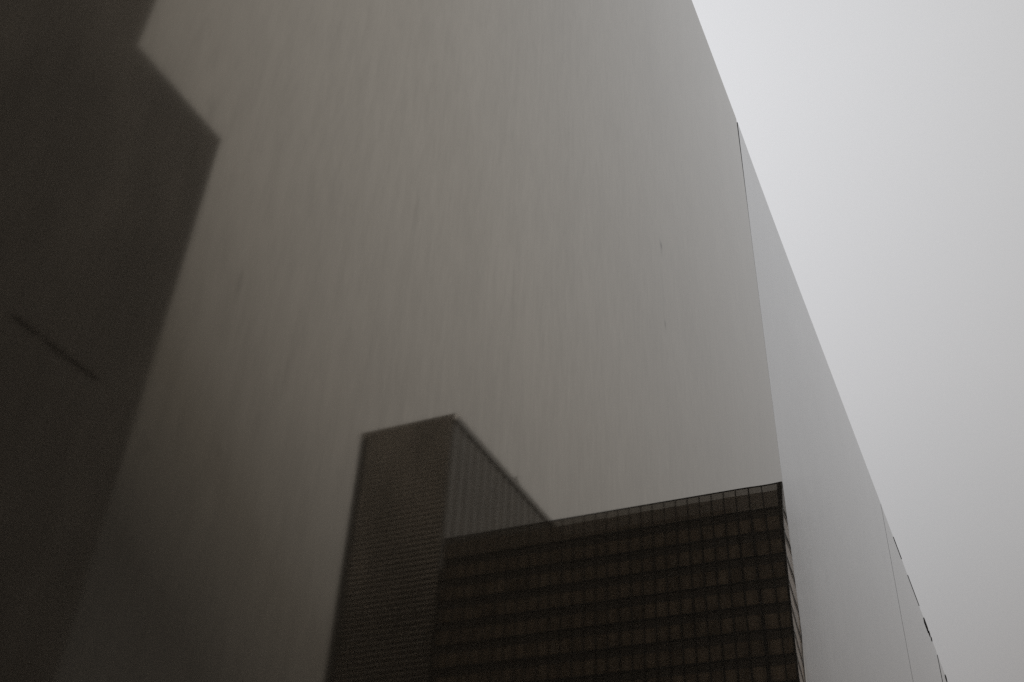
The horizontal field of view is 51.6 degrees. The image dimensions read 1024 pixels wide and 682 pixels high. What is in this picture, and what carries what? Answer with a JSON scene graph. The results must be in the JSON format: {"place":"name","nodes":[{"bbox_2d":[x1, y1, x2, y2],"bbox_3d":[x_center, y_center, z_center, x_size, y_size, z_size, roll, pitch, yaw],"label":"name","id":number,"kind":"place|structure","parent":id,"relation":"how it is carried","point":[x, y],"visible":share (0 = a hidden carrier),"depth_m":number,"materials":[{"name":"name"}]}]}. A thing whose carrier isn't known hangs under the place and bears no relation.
{"place":"outdoors","nodes":[
{"label":"outdoors","id":0,"kind":"place"},
{"bbox_2d":[692,0,1023,681],"label":"sky","id":1,"kind":"structure","parent":0,"point":[884,139],"materials":[{"name":"grey"}]},
{"bbox_3d":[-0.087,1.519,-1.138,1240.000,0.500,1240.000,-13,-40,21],"label":"ground","id":2,"kind":"structure","parent":0,"visible":0},
{"bbox_2d":[0,0,947,681],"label":"panelled building","id":3,"kind":"structure","parent":2,"relation":"on","point":[408,340],"depth_m":3.35,"materials":[{"name":"grey glass"}]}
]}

